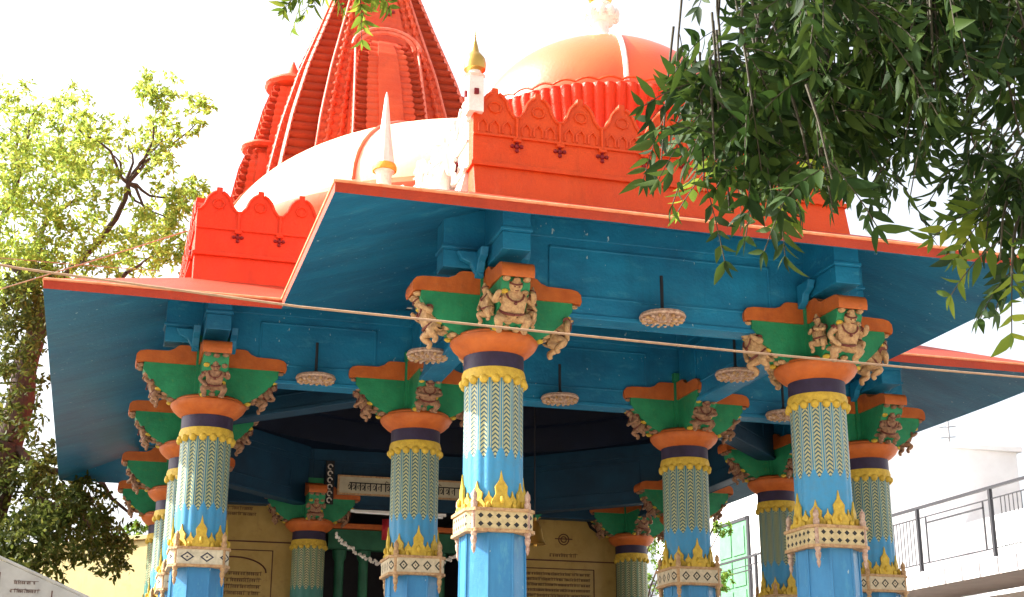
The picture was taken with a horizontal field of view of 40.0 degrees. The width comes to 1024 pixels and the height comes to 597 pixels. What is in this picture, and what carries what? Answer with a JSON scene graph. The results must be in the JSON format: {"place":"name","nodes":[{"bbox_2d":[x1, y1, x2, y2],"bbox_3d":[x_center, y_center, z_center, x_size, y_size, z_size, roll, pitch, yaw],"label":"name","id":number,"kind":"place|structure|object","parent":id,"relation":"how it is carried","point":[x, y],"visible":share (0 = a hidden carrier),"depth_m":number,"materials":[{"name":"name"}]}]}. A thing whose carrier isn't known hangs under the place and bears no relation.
{"place":"outdoors","nodes":[
{"label":"outdoors","id":0,"kind":"place"},
{"bbox_2d":[0,0,1023,596],"label":"sky","id":1,"kind":"structure","parent":0,"point":[227,51],"materials":[{"name":"white"}]},
{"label":"garden soil","id":2,"kind":"structure","parent":0,"visible":0},
{"bbox_2d":[0,556,89,596],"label":"memorial board","id":3,"kind":"object","parent":2,"relation":"on","point":[16,581],"visible":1,"depth_m":11.82,"materials":[{"name":"grey stone"}]},
{"bbox_2d":[2,534,147,596],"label":"boundary wall","id":4,"kind":"structure","parent":2,"relation":"on","point":[87,582],"depth_m":22.80,"materials":[{"name":"yellow paint"}]},
{"bbox_2d":[0,65,218,585],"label":"tree","id":5,"kind":"object","parent":2,"relation":"on","point":[43,519],"visible":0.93,"depth_m":20.00,"materials":[{"name":"green plant"}]},
{"bbox_2d":[116,518,148,536],"bbox_3d":[-6.920,6.690,24.850,0.983,5.614,0.700,5,-18,-15],"label":"tree","id":6,"kind":"object","parent":2,"relation":"on","point":[135,526],"visible":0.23,"depth_m":25.64,"materials":[{"name":"green plant"}]},
{"bbox_2d":[647,519,735,596],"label":"leafy tree","id":7,"kind":"object","parent":2,"relation":"on","point":[715,528],"visible":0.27,"depth_m":30.70,"materials":[{"name":"green plant"}]},
{"bbox_2d":[649,439,1023,596],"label":"terrace building","id":8,"kind":"structure","parent":2,"relation":"on","point":[957,508],"depth_m":30.68,"materials":[{"name":"paint"}]},
{"bbox_2d":[719,520,748,596],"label":"door","id":9,"kind":"structure","parent":8,"relation":"in","point":[732,547],"depth_m":36.56,"materials":[{"name":"green paint"}]},
{"bbox_2d":[939,421,955,441],"bbox_3d":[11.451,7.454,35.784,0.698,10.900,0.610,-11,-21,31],"label":"antenna","id":10,"kind":"object","parent":8,"relation":"on","point":[948,432],"visible":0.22,"depth_m":36.98,"materials":[{"name":"metal"}]},
{"bbox_3d":[8.100,2.362,10.085,0.600,4.900,0.178,5,-18,-15],"label":"cable pole","id":11,"kind":"object","parent":2,"relation":"on","visible":0},
{"bbox_2d":[0,264,1023,377],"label":"cable","id":12,"kind":"object","parent":11,"relation":"attached to","point":[422,319],"visible":1,"depth_m":8.26,"materials":[{"name":"fabric"}]},
{"label":"ground","id":13,"kind":"structure","parent":0,"visible":0},
{"bbox_2d":[43,0,1023,596],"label":"temple pavilion","id":14,"kind":"structure","parent":13,"relation":"on","point":[209,436],"depth_m":12.34,"materials":[{"name":"paint"}]},
{"bbox_2d":[0,257,158,270],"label":"wire","id":15,"kind":"object","parent":14,"relation":"attached to","point":[77,264],"visible":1,"depth_m":18.67,"materials":[{"name":"plastic"}]},
{"bbox_2d":[0,231,186,289],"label":"wire","id":16,"kind":"object","parent":14,"relation":"attached to","point":[93,260],"visible":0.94,"depth_m":12.69,"materials":[{"name":"plastic"}]},
{"bbox_2d":[296,342,335,385],"bbox_3d":[-1.738,0.571,12.503,0.356,0.370,0.356,5,-18,-15],"label":"hanging rosette","id":17,"kind":"object","parent":14,"relation":"attached to","point":[316,377],"visible":1,"depth_m":12.39,"materials":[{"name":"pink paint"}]},
{"bbox_2d":[325,461,334,504],"bbox_3d":[-2.439,2.461,18.818,0.110,0.580,0.054,5,-18,-15],"label":"ornament strip","id":18,"kind":"object","parent":14,"relation":"attached to","point":[329,478],"visible":0.95,"depth_m":18.81,"materials":[{"name":"black paint"}]},
{"bbox_2d":[231,0,464,202],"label":"temple tower","id":19,"kind":"structure","parent":14,"relation":"on","point":[334,86],"depth_m":23.02,"materials":[{"name":"red paint"}]},
{"bbox_2d":[382,519,388,539],"bbox_3d":[-1.614,3.104,18.884,0.269,0.280,0.039,5,-18,-15],"label":"cloth","id":20,"kind":"object","parent":14,"relation":"hanging from","point":[385,524],"visible":0.29,"depth_m":18.86,"materials":[{"name":"red fabric"}]},
{"bbox_2d":[335,532,455,565],"bbox_3d":[-1.387,3.384,18.664,1.949,0.494,0.085,5,-18,-15],"label":"garland","id":21,"kind":"object","parent":14,"relation":"hanging from","point":[377,563],"visible":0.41,"depth_m":18.47},
{"bbox_2d":[350,509,445,518],"bbox_3d":[-1.518,2.896,18.867,1.300,0.073,0.078,5,-18,-15],"label":"tube light","id":22,"kind":"object","parent":14,"relation":"attached to","point":[440,516],"visible":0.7,"depth_m":18.76,"materials":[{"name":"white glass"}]},
{"bbox_2d":[337,475,460,500],"bbox_3d":[-1.389,2.578,19.107,1.980,0.260,0.045,5,-18,-15],"label":"sign board","id":23,"kind":"object","parent":14,"relation":"attached to","point":[368,486],"visible":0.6,"depth_m":18.97,"materials":[{"name":"beige paint"}]},
{"bbox_2d":[406,338,447,363],"bbox_3d":[-0.696,0.330,11.672,0.356,0.370,0.356,5,-18,-15],"label":"hanging rosette","id":24,"kind":"object","parent":14,"relation":"attached to","point":[432,355],"visible":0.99,"depth_m":11.54,"materials":[{"name":"pink paint"}]},
{"bbox_2d":[530,407,545,546],"bbox_3d":[0.291,1.177,18.132,0.270,4.038,0.270,5,-18,-15],"label":"bell","id":25,"kind":"object","parent":14,"relation":"hanging from","point":[537,538],"visible":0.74,"depth_m":17.53,"materials":[{"name":"gold metal"}]},
{"bbox_2d":[541,364,578,405],"bbox_3d":[0.445,0.791,13.102,0.356,0.370,0.356,5,-18,-15],"label":"hanging rosette","id":26,"kind":"object","parent":14,"relation":"attached to","point":[558,397],"visible":1,"depth_m":13.00,"materials":[{"name":"pink paint"}]},
{"bbox_2d":[639,276,685,327],"bbox_3d":[1.138,0.004,10.674,0.356,0.370,0.356,5,-18,-15],"label":"hanging rosette","id":27,"kind":"object","parent":14,"relation":"attached to","point":[662,315],"visible":1,"depth_m":10.57,"materials":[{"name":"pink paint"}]},
{"bbox_2d":[715,339,755,382],"bbox_3d":[1.915,0.512,12.086,0.356,0.370,0.356,5,-18,-15],"label":"hanging rosette","id":28,"kind":"object","parent":14,"relation":"hanging from","point":[736,373],"visible":1,"depth_m":11.98,"materials":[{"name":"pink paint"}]},
{"bbox_2d":[765,384,789,421],"bbox_3d":[2.640,0.992,13.710,0.356,0.370,0.356,5,-18,-15],"label":"hanging rosette","id":29,"kind":"object","parent":14,"relation":"attached to","point":[779,415],"visible":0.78,"depth_m":13.64,"materials":[{"name":"pink paint"}]},
{"bbox_2d":[268,0,1023,357],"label":"neem tree","id":30,"kind":"object","parent":13,"relation":"on","point":[778,108],"visible":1,"depth_m":3.79,"materials":[{"name":"green plant"}]}
]}

